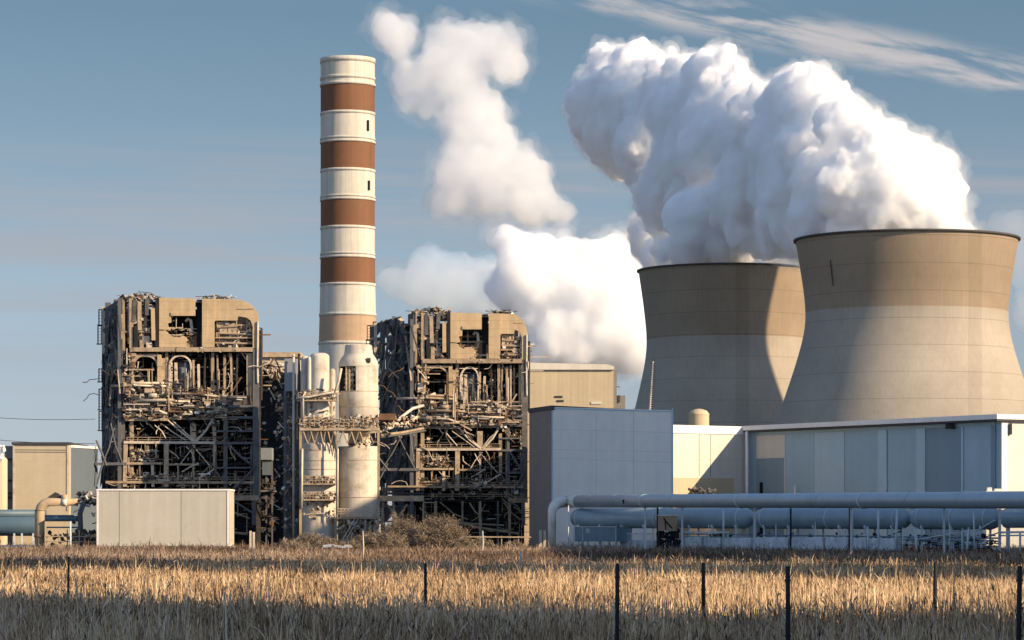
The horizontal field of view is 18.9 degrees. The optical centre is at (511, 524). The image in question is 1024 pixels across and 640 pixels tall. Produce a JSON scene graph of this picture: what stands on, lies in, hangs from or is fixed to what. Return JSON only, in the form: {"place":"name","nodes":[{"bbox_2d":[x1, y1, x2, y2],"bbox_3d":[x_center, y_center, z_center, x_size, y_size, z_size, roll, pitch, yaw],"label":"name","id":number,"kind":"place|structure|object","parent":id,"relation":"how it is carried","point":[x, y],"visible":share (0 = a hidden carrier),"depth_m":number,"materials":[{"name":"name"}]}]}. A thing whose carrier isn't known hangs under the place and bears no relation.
{"place":"outdoors","nodes":[
{"label":"outdoors","id":0,"kind":"place"},
{"bbox_2d":[7,418,87,419],"bbox_3d":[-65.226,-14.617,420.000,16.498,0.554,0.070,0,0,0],"label":"power line","id":1,"kind":"object","parent":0,"point":[51,419],"visible":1,"depth_m":419.98,"materials":[{"name":"metal"}]},
{"bbox_2d":[2,440,94,443],"bbox_3d":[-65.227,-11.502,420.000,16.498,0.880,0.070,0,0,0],"label":"power line","id":2,"kind":"object","parent":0,"point":[77,443],"visible":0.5,"depth_m":419.98,"materials":[{"name":"metal"}]},
{"bbox_2d":[83,291,271,546],"bbox_3d":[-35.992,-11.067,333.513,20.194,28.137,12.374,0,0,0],"label":"ruined boiler house","id":3,"kind":"structure","parent":0,"point":[181,389],"depth_m":330.25,"materials":[{"name":"metal"}]},
{"bbox_2d":[261,352,303,545],"bbox_3d":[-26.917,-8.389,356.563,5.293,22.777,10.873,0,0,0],"label":"back hall","id":4,"kind":"structure","parent":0,"point":[272,388],"depth_m":352.30,"materials":[{"name":"beige metal"}]},
{"bbox_2d":[274,358,300,541],"bbox_3d":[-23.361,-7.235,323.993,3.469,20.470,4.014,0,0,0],"label":"panel tower","id":5,"kind":"structure","parent":0,"point":[286,487],"depth_m":322.60,"materials":[{"name":"grey metal"}]},
{"bbox_2d":[380,487,423,529],"bbox_3d":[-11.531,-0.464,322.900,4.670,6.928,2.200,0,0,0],"label":"girder bridge","id":6,"kind":"structure","parent":0,"point":[401,498],"depth_m":322.10,"materials":[{"name":"metal"}]},
{"bbox_2d":[366,306,542,545],"bbox_3d":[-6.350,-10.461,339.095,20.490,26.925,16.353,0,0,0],"label":"ruined boiler house","id":7,"kind":"structure","parent":0,"point":[464,378],"depth_m":334.32,"materials":[{"name":"metal"}]},
{"bbox_2d":[0,557,1023,639],"bbox_3d":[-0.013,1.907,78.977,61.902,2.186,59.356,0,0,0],"label":"tall grass","id":8,"kind":"structure","parent":0,"point":[561,590],"depth_m":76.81,"materials":[{"name":"plant"}]},
{"bbox_2d":[0,546,1023,595],"bbox_3d":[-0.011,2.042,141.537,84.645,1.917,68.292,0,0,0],"label":"dry grass","id":9,"kind":"structure","parent":0,"point":[803,568],"depth_m":138.80,"materials":[{"name":"plant"}]},
{"bbox_2d":[0,538,1023,566],"bbox_3d":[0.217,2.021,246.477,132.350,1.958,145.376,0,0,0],"label":"scrub grass","id":10,"kind":"structure","parent":0,"point":[499,555],"depth_m":220.85,"materials":[{"name":"plant"}]},
{"bbox_2d":[0,0,1023,524],"label":"sky","id":11,"kind":"structure","parent":0,"point":[532,157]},
{"bbox_2d":[520,363,616,544],"bbox_3d":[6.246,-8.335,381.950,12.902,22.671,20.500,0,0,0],"label":"tan hall","id":12,"kind":"structure","parent":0,"point":[575,385],"depth_m":372.00,"materials":[{"name":"metal"}]},
{"bbox_2d":[741,414,1023,544],"bbox_3d":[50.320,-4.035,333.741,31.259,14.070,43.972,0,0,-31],"label":"long hall","id":13,"kind":"structure","parent":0,"point":[972,453],"depth_m":323.26,"materials":[{"name":"metal"}]},
{"bbox_2d":[760,482,762,536],"bbox_3d":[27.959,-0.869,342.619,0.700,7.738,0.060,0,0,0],"label":"door","id":14,"kind":"structure","parent":13,"relation":"in","point":[761,483],"depth_m":342.62,"materials":[{"name":"black metal"}]},
{"label":"ground","id":15,"kind":"structure","parent":0,"visible":0},
{"bbox_2d":[0,445,6,544],"bbox_3d":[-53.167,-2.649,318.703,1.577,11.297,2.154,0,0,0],"label":"cream silo","id":16,"kind":"object","parent":15,"relation":"on","point":[3,486],"visible":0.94,"depth_m":318.39,"materials":[{"name":"beige metal"}]},
{"bbox_2d":[0,545,33,547],"bbox_3d":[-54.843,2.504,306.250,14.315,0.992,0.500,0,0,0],"label":"field wall","id":17,"kind":"structure","parent":15,"relation":"on","point":[15,545],"depth_m":306.00,"materials":[{"name":"grey concrete"}]},
{"bbox_2d":[0,510,46,544],"bbox_3d":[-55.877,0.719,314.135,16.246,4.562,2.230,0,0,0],"label":"long tank","id":18,"kind":"object","parent":15,"relation":"on","point":[14,523],"visible":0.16,"depth_m":313.23,"materials":[{"name":"metal"}]},
{"bbox_2d":[5,442,87,546],"bbox_3d":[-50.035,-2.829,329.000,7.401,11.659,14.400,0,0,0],"label":"beige hall","id":19,"kind":"structure","parent":15,"relation":"on","point":[37,472],"depth_m":322.00,"materials":[{"name":"beige metal"}]},
{"bbox_2d":[34,492,77,546],"bbox_3d":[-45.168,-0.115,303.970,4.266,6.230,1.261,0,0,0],"label":"bent pipe","id":20,"kind":"object","parent":15,"relation":"on","point":[53,499],"visible":0.94,"depth_m":303.64,"materials":[{"name":"metal"}]},
{"bbox_2d":[45,515,77,527],"bbox_3d":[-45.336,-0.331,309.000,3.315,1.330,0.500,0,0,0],"label":"pipe bundle","id":21,"kind":"object","parent":15,"relation":"on","point":[60,517],"visible":0.74,"depth_m":308.81,"materials":[{"name":"blue metal"}]},
{"bbox_2d":[67,557,69,597],"bbox_3d":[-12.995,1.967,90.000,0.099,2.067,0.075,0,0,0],"label":"fence post","id":22,"kind":"object","parent":15,"relation":"on","point":[68,571],"visible":0.7,"depth_m":89.97,"materials":[{"name":"black metal"}]},
{"bbox_2d":[69,521,70,545],"bbox_3d":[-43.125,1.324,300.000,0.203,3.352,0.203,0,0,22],"label":"steel post","id":23,"kind":"object","parent":15,"relation":"on","point":[69,533],"visible":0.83,"depth_m":299.94,"materials":[{"name":"white metal"}]},
{"bbox_2d":[44,528,96,547],"bbox_3d":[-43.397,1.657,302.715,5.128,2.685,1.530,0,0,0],"label":"pipe fence","id":24,"kind":"object","parent":15,"relation":"on","point":[55,536],"visible":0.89,"depth_m":303.00,"materials":[{"name":"grey metal"}]},
{"bbox_2d":[71,445,97,545],"bbox_3d":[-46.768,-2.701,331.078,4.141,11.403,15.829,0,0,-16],"label":"slate wing","id":25,"kind":"structure","parent":15,"relation":"on","point":[84,471],"depth_m":327.50,"materials":[{"name":"grey metal"}]},
{"bbox_2d":[72,491,96,547],"bbox_3d":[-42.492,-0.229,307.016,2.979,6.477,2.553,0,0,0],"label":"dark standpipe","id":26,"kind":"object","parent":15,"relation":"on","point":[88,499],"visible":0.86,"depth_m":306.93,"materials":[{"name":"metal"}]},
{"bbox_2d":[96,489,237,548],"bbox_3d":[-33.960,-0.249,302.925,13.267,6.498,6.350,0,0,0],"label":"shed","id":27,"kind":"structure","parent":15,"relation":"on","point":[128,516],"depth_m":300.00,"materials":[{"name":"beige metal"}]},
{"bbox_2d":[249,531,254,549],"bbox_3d":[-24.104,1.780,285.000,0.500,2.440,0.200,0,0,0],"label":"wooden post","id":28,"kind":"object","parent":15,"relation":"on","point":[250,537],"visible":0.64,"depth_m":284.90,"materials":[{"name":"beige wood"}]},
{"bbox_2d":[261,448,278,545],"bbox_3d":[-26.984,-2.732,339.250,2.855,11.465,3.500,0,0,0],"label":"switch cabin","id":29,"kind":"object","parent":15,"relation":"on","point":[266,455],"visible":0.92,"depth_m":338.52,"materials":[{"name":"metal"}]},
{"bbox_2d":[271,537,295,547],"bbox_3d":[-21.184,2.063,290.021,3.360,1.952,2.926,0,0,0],"label":"dry shrub","id":30,"kind":"object","parent":15,"relation":"on","point":[284,542],"visible":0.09,"depth_m":289.79,"materials":[{"name":"plant"}]},
{"bbox_2d":[292,354,294,540],"bbox_3d":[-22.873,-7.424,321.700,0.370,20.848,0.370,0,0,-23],"label":"steel pole","id":31,"kind":"object","parent":15,"relation":"on","point":[293,446],"visible":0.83,"depth_m":321.65,"materials":[{"name":"grey metal"}]},
{"bbox_2d":[278,540,317,548],"bbox_3d":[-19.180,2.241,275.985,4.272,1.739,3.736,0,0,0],"label":"dry shrub","id":32,"kind":"object","parent":15,"relation":"on","point":[297,544],"visible":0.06,"depth_m":275.59,"materials":[{"name":"brown plant"}]},
{"bbox_2d":[298,353,300,535],"bbox_3d":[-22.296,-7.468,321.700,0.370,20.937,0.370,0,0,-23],"label":"steel pole","id":33,"kind":"object","parent":15,"relation":"on","point":[299,354],"visible":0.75,"depth_m":321.60,"materials":[{"name":"grey metal"}]},
{"bbox_2d":[292,530,328,545],"bbox_3d":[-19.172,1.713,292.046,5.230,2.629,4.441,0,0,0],"label":"dry shrub","id":34,"kind":"object","parent":15,"relation":"on","point":[315,538],"visible":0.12,"depth_m":291.43,"materials":[{"name":"brown plant"}]},
{"bbox_2d":[296,353,341,539],"bbox_3d":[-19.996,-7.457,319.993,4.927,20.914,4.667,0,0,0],"label":"absorber vessel","id":35,"kind":"object","parent":15,"relation":"on","point":[318,502],"visible":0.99,"depth_m":318.93,"materials":[{"name":"beige metal"}]},
{"bbox_2d":[311,536,344,548],"bbox_3d":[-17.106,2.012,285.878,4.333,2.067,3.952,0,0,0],"label":"dry shrub","id":36,"kind":"object","parent":15,"relation":"on","point":[330,542],"visible":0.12,"depth_m":285.44,"materials":[{"name":"brown plant"}]},
{"bbox_2d":[323,544,351,547],"bbox_3d":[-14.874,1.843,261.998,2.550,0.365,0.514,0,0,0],"label":"broken slabs","id":37,"kind":"structure","parent":15,"relation":"on","point":[331,545],"depth_m":261.84,"materials":[{"name":"grey concrete"}]},
{"bbox_2d":[299,414,379,540],"bbox_3d":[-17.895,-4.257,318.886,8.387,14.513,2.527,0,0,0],"label":"access platform","id":38,"kind":"structure","parent":15,"relation":"on","point":[329,419],"depth_m":317.83,"materials":[{"name":"beige metal"}]},
{"bbox_2d":[318,55,378,539],"bbox_3d":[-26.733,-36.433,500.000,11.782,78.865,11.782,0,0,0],"label":"chimney stack","id":39,"kind":"object","parent":15,"relation":"on","point":[347,314],"visible":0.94,"depth_m":496.06,"materials":[{"name":"white paint"}]},
{"bbox_2d":[335,538,367,550],"bbox_3d":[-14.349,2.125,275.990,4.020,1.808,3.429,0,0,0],"label":"dry shrub","id":40,"kind":"object","parent":15,"relation":"on","point":[351,544],"visible":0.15,"depth_m":275.62,"materials":[{"name":"brown plant"}]},
{"bbox_2d":[338,344,377,542],"bbox_3d":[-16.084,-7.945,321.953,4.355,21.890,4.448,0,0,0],"label":"absorber vessel","id":41,"kind":"object","parent":15,"relation":"on","point":[358,383],"visible":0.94,"depth_m":320.27,"materials":[{"name":"beige metal"}]},
{"bbox_2d":[379,404,425,437],"bbox_3d":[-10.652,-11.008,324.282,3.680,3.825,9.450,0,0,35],"label":"pipe bridge","id":42,"kind":"structure","parent":41,"relation":"attached to","point":[392,424],"depth_m":322.91,"materials":[{"name":"beige metal"}]},
{"bbox_2d":[333,508,382,541],"bbox_3d":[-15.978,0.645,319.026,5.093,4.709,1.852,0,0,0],"label":"service platform","id":43,"kind":"structure","parent":15,"relation":"on","point":[351,520],"depth_m":318.55,"materials":[{"name":"grey metal"}]},
{"bbox_2d":[362,531,363,556],"bbox_3d":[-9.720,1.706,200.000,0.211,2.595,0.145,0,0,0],"label":"field stake","id":44,"kind":"object","parent":15,"relation":"on","point":[362,543],"visible":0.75,"depth_m":199.95,"materials":[{"name":"beige wood"}]},
{"bbox_2d":[347,532,379,544],"bbox_3d":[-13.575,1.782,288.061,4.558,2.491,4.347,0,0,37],"label":"dry shrub","id":45,"kind":"object","parent":15,"relation":"on","point":[359,537],"visible":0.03,"depth_m":287.74,"materials":[{"name":"brown plant"}]},
{"bbox_2d":[356,527,409,550],"bbox_3d":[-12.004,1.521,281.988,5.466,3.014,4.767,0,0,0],"label":"dry shrub","id":46,"kind":"object","parent":15,"relation":"on","point":[377,539],"visible":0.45,"depth_m":281.14,"materials":[{"name":"brown plant"}]},
{"bbox_2d":[379,511,419,547],"bbox_3d":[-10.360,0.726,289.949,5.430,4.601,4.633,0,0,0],"label":"dry shrub","id":47,"kind":"object","parent":15,"relation":"on","point":[396,527],"visible":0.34,"depth_m":289.39,"materials":[{"name":"brown plant"}]},
{"bbox_2d":[423,563,426,612],"bbox_3d":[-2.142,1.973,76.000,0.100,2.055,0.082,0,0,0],"label":"fence post","id":48,"kind":"object","parent":15,"relation":"on","point":[425,580],"visible":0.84,"depth_m":75.97,"materials":[{"name":"black metal"}]},
{"bbox_2d":[405,511,476,548],"bbox_3d":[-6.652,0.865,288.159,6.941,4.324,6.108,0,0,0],"label":"dry shrub","id":49,"kind":"object","parent":15,"relation":"on","point":[434,532],"visible":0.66,"depth_m":287.07,"materials":[{"name":"brown plant"}]},
{"bbox_2d":[444,536,479,548],"bbox_3d":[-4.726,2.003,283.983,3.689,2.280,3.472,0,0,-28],"label":"dry shrub","id":50,"kind":"object","parent":15,"relation":"on","point":[461,541],"visible":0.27,"depth_m":283.43,"materials":[{"name":"brown plant"}]},
{"bbox_2d":[471,536,497,549],"bbox_3d":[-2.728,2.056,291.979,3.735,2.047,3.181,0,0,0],"label":"dry shrub","id":51,"kind":"object","parent":15,"relation":"on","point":[491,544],"visible":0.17,"depth_m":291.42,"materials":[{"name":"brown plant"}]},
{"bbox_2d":[468,536,530,545],"bbox_3d":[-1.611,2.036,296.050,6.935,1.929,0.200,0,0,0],"label":"field fence","id":52,"kind":"object","parent":15,"relation":"on","point":[518,537],"visible":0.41,"depth_m":295.95,"materials":[{"name":"beige metal"}]},
{"bbox_2d":[500,539,529,548],"bbox_3d":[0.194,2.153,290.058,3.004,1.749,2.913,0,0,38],"label":"dry shrub","id":53,"kind":"object","parent":15,"relation":"on","point":[513,544],"visible":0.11,"depth_m":289.76,"materials":[{"name":"brown plant"}]},
{"bbox_2d":[539,530,545,547],"bbox_3d":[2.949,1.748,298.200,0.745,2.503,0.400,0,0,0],"label":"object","id":54,"kind":"object","parent":15,"relation":"on","point":[540,538],"visible":0.64,"depth_m":298.00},
{"bbox_2d":[568,505,568,546],"bbox_3d":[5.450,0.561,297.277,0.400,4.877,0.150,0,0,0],"label":"steel post","id":55,"kind":"object","parent":15,"relation":"on","point":[568,525],"visible":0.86,"depth_m":297.23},
{"bbox_2d":[569,525,577,545],"bbox_3d":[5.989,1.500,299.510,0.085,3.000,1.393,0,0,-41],"label":"guard rail","id":56,"kind":"object","parent":15,"relation":"on","point":[573,533],"visible":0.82,"depth_m":299.48,"materials":[{"name":"grey metal"}]},
{"bbox_2d":[528,405,672,547],"bbox_3d":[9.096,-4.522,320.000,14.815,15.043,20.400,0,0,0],"label":"grey hall","id":57,"kind":"structure","parent":15,"relation":"on","point":[573,450],"depth_m":310.87,"materials":[{"name":"grey metal"}]},
{"bbox_2d":[617,386,624,408],"bbox_3d":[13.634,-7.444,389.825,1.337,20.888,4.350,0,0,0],"label":"roof plant","id":58,"kind":"object","parent":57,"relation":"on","point":[620,401],"visible":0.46,"depth_m":388.00,"materials":[{"name":"metal"}]},
{"bbox_2d":[574,526,629,547],"bbox_3d":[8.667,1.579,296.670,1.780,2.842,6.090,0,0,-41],"label":"skid container","id":59,"kind":"object","parent":15,"relation":"on","point":[598,534],"visible":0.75,"depth_m":295.54,"materials":[{"name":"grey metal"}]},
{"bbox_2d":[615,563,619,639],"bbox_3d":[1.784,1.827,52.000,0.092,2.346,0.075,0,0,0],"label":"fence post","id":60,"kind":"object","parent":15,"relation":"on","point":[617,603],"visible":1,"depth_m":51.97,"materials":[{"name":"black metal"}]},
{"bbox_2d":[620,540,656,549],"bbox_3d":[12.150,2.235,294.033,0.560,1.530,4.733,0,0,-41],"label":"concrete barrier","id":61,"kind":"object","parent":15,"relation":"on","point":[654,543],"visible":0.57,"depth_m":293.36,"materials":[{"name":"grey concrete"}]},
{"bbox_2d":[627,533,652,548],"bbox_3d":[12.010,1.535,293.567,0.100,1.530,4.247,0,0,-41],"label":"railing","id":62,"kind":"object","parent":61,"relation":"on","point":[639,539],"visible":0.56,"depth_m":293.41,"materials":[{"name":"grey metal"}]},
{"bbox_2d":[649,362,655,409],"bbox_3d":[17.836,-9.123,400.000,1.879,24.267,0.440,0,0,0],"label":"radio mast","id":63,"kind":"object","parent":15,"relation":"on","point":[651,390],"visible":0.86,"depth_m":399.87,"materials":[{"name":"beige metal"}]},
{"bbox_2d":[657,508,658,545],"bbox_3d":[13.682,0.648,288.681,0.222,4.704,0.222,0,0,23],"label":"steel post","id":64,"kind":"object","parent":15,"relation":"on","point":[657,522],"visible":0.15,"depth_m":288.60,"materials":[{"name":"grey metal"}]},
{"bbox_2d":[570,508,753,547],"bbox_3d":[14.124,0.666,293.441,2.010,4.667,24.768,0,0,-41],"label":"bullet tank","id":65,"kind":"object","parent":15,"relation":"on","point":[734,518],"visible":0.81,"depth_m":292.22,"materials":[{"name":"metal"}]},
{"bbox_2d":[656,515,680,549],"bbox_3d":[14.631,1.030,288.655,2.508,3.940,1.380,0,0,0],"label":"rusty box","id":66,"kind":"object","parent":15,"relation":"on","point":[668,523],"visible":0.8,"depth_m":288.23,"materials":[{"name":"metal"}]},
{"bbox_2d":[680,537,704,547],"bbox_3d":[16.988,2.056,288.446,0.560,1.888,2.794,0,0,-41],"label":"concrete barrier","id":67,"kind":"object","parent":15,"relation":"on","point":[690,541],"visible":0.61,"depth_m":288.09,"materials":[{"name":"grey concrete"}]},
{"bbox_2d":[688,486,715,537],"bbox_3d":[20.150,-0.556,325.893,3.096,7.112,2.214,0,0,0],"label":"valve heap","id":68,"kind":"object","parent":15,"relation":"on","point":[700,490],"visible":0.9,"depth_m":325.01,"materials":[{"name":"metal"}]},
{"bbox_2d":[701,563,705,621],"bbox_3d":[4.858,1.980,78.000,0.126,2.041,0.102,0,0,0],"label":"fence post","id":69,"kind":"object","parent":15,"relation":"on","point":[703,571],"visible":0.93,"depth_m":77.96,"materials":[{"name":"black metal"}]},
{"bbox_2d":[683,531,728,547],"bbox_3d":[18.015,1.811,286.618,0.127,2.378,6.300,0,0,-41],"label":"pipe rail","id":70,"kind":"object","parent":15,"relation":"on","point":[705,532],"visible":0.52,"depth_m":286.40,"materials":[{"name":"grey metal"}]},
{"bbox_2d":[673,425,748,539],"bbox_3d":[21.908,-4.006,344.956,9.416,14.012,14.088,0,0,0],"label":"white hall","id":71,"kind":"structure","parent":15,"relation":"on","point":[710,457],"depth_m":341.56,"materials":[{"name":"white metal"}]},
{"bbox_2d":[688,409,708,425],"bbox_3d":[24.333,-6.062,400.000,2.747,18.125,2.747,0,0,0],"label":"domed tank","id":72,"kind":"object","parent":71,"relation":"on","point":[699,417],"visible":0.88,"depth_m":398.91,"materials":[{"name":"beige metal"}]},
{"bbox_2d":[704,538,722,548],"bbox_3d":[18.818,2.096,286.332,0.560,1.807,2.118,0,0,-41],"label":"concrete barrier","id":73,"kind":"object","parent":15,"relation":"on","point":[717,541],"visible":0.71,"depth_m":285.97,"materials":[{"name":"grey concrete"}]},
{"bbox_2d":[635,262,804,493],"bbox_3d":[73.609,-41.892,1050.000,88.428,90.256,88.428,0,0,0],"label":"cooling tower","id":74,"kind":"structure","parent":15,"relation":"on","point":[724,343],"depth_m":1023.69,"materials":[{"name":"concrete"}]},
{"bbox_2d":[723,508,723,547],"bbox_3d":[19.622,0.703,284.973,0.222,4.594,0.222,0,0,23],"label":"steel post","id":75,"kind":"object","parent":15,"relation":"on","point":[723,527],"visible":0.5,"depth_m":284.89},
{"bbox_2d":[722,538,753,548],"bbox_3d":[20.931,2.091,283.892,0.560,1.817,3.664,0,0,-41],"label":"concrete barrier","id":76,"kind":"object","parent":15,"relation":"on","point":[745,541],"visible":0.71,"depth_m":283.30,"materials":[{"name":"grey concrete"}]},
{"bbox_2d":[756,537,789,551],"bbox_3d":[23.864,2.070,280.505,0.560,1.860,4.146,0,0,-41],"label":"concrete barrier","id":77,"kind":"object","parent":15,"relation":"on","point":[778,542],"visible":0.61,"depth_m":280.00,"materials":[{"name":"grey concrete"}]},
{"bbox_2d":[548,491,1023,554],"bbox_3d":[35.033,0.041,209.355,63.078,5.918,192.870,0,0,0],"label":"overhead pipeline","id":78,"kind":"object","parent":15,"relation":"on","point":[980,500],"visible":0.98,"depth_m":248.25,"materials":[{"name":"grey metal"}]},
{"bbox_2d":[785,566,790,639],"bbox_3d":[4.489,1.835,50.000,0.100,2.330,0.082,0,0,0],"label":"fence post","id":79,"kind":"object","parent":15,"relation":"on","point":[787,607],"visible":1,"depth_m":49.97,"materials":[{"name":"black metal"}]},
{"bbox_2d":[790,508,791,549],"bbox_3d":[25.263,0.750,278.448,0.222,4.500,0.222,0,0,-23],"label":"steel post","id":80,"kind":"object","parent":15,"relation":"on","point":[790,526],"visible":0.83,"depth_m":278.37,"materials":[{"name":"grey metal"}]},
{"bbox_2d":[791,537,825,550],"bbox_3d":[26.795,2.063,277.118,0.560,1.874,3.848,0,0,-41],"label":"concrete barrier","id":81,"kind":"object","parent":15,"relation":"on","point":[813,542],"visible":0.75,"depth_m":276.82,"materials":[{"name":"grey concrete"}]},
{"bbox_2d":[756,508,910,547],"bbox_3d":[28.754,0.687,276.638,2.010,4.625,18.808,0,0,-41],"label":"bullet tank","id":82,"kind":"object","parent":15,"relation":"on","point":[808,518],"visible":0.87,"depth_m":275.76,"materials":[{"name":"blue metal"}]},
{"bbox_2d":[825,538,848,550],"bbox_3d":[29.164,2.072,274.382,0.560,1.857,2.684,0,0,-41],"label":"concrete barrier","id":83,"kind":"object","parent":15,"relation":"on","point":[834,543],"visible":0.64,"depth_m":274.19,"materials":[{"name":"grey concrete"}]},
{"bbox_2d":[683,520,1005,551],"bbox_3d":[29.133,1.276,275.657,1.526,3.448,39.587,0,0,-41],"label":"valve row","id":84,"kind":"object","parent":15,"relation":"on","point":[910,537],"visible":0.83,"depth_m":267.42,"materials":[{"name":"grey metal"}]},
{"bbox_2d":[849,508,849,549],"bbox_3d":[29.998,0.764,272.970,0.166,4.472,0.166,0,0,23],"label":"steel post","id":85,"kind":"object","parent":15,"relation":"on","point":[849,528],"visible":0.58,"depth_m":272.91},
{"bbox_2d":[852,508,852,547],"bbox_3d":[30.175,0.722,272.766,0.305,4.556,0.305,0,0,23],"label":"steel post","id":86,"kind":"object","parent":15,"relation":"on","point":[852,527],"visible":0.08,"depth_m":272.67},
{"bbox_2d":[853,538,866,550],"bbox_3d":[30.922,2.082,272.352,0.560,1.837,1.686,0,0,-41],"label":"concrete barrier","id":87,"kind":"object","parent":15,"relation":"on","point":[858,542],"visible":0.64,"depth_m":272.09,"materials":[{"name":"grey concrete"}]},
{"bbox_2d":[867,526,868,549],"bbox_3d":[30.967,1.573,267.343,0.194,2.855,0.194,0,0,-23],"label":"steel post","id":88,"kind":"object","parent":15,"relation":"on","point":[867,537],"visible":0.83,"depth_m":267.29,"materials":[{"name":"grey metal"}]},
{"bbox_2d":[877,508,879,548],"bbox_3d":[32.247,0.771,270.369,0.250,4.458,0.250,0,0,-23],"label":"steel post","id":89,"kind":"object","parent":15,"relation":"on","point":[878,524],"visible":0.83,"depth_m":270.33,"materials":[{"name":"grey metal"}]},
{"bbox_2d":[869,538,900,551],"bbox_3d":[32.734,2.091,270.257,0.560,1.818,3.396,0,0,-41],"label":"concrete barrier","id":90,"kind":"object","parent":15,"relation":"on","point":[887,543],"visible":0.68,"depth_m":269.76,"materials":[{"name":"grey concrete"}]},
{"bbox_2d":[748,228,1023,533],"bbox_3d":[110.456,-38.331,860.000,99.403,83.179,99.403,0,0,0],"label":"cooling tower","id":91,"kind":"structure","parent":15,"relation":"on","point":[907,323],"depth_m":833.42,"materials":[{"name":"concrete"}]},
{"bbox_2d":[894,508,898,550],"bbox_3d":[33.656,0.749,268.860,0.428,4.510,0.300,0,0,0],"label":"steel post","id":92,"kind":"object","parent":15,"relation":"on","point":[896,528],"visible":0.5,"depth_m":268.77,"materials":[{"name":"grey metal"}]},
{"bbox_2d":[914,527,917,550],"bbox_3d":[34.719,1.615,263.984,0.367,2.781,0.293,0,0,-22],"label":"steel post","id":93,"kind":"object","parent":15,"relation":"on","point":[916,542],"visible":0.83,"depth_m":263.89,"materials":[{"name":"grey metal"}]},
{"bbox_2d":[933,563,937,612],"bbox_3d":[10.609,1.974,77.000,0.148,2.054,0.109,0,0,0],"label":"fence post","id":94,"kind":"object","parent":15,"relation":"on","point":[935,572],"visible":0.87,"depth_m":76.96,"materials":[{"name":"black metal"}]},
{"bbox_2d":[910,508,997,551],"bbox_3d":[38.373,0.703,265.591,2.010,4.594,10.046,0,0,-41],"label":"bullet tank","id":95,"kind":"object","parent":15,"relation":"on","point":[922,519],"visible":0.77,"depth_m":264.82,"materials":[{"name":"metal"}]},
{"bbox_2d":[961,528,963,551],"bbox_3d":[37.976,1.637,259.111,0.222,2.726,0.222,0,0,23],"label":"steel post","id":96,"kind":"object","parent":15,"relation":"on","point":[962,539],"visible":0.83,"depth_m":259.05,"materials":[{"name":"grey metal"}]},
{"bbox_2d":[966,527,969,551],"bbox_3d":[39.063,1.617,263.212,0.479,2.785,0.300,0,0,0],"label":"steel post","id":97,"kind":"object","parent":15,"relation":"on","point":[968,536],"visible":0.83,"depth_m":263.13,"materials":[{"name":"grey metal"}]},
{"bbox_2d":[973,511,974,549],"bbox_3d":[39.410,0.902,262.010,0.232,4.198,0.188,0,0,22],"label":"steel post","id":98,"kind":"object","parent":15,"relation":"on","point":[974,528],"visible":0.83,"depth_m":261.96,"materials":[{"name":"grey metal"}]},
{"bbox_2d":[981,487,1023,548],"bbox_3d":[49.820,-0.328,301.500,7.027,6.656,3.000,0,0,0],"label":"building","id":99,"kind":"structure","parent":15,"relation":"on","point":[1014,540],"depth_m":300.00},
{"bbox_2d":[998,509,1023,551],"bbox_3d":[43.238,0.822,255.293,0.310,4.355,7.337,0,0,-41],"label":"rail gantry","id":100,"kind":"object","parent":15,"relation":"on","point":[1000,532],"visible":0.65,"depth_m":257.48,"materials":[{"name":"grey metal"}]},
{"bbox_2d":[1001,509,1023,549],"bbox_3d":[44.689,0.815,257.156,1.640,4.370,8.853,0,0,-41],"label":"teal tank","id":101,"kind":"object","parent":15,"relation":"on","point":[1009,520],"visible":0.83,"depth_m":259.16,"materials":[{"name":"metal"}]},
{"bbox_2d":[1016,566,1022,639],"bbox_3d":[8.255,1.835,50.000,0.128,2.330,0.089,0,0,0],"label":"fence post","id":102,"kind":"object","parent":15,"relation":"on","point":[1019,607],"visible":1,"depth_m":49.97,"materials":[{"name":"black metal"}]}
]}

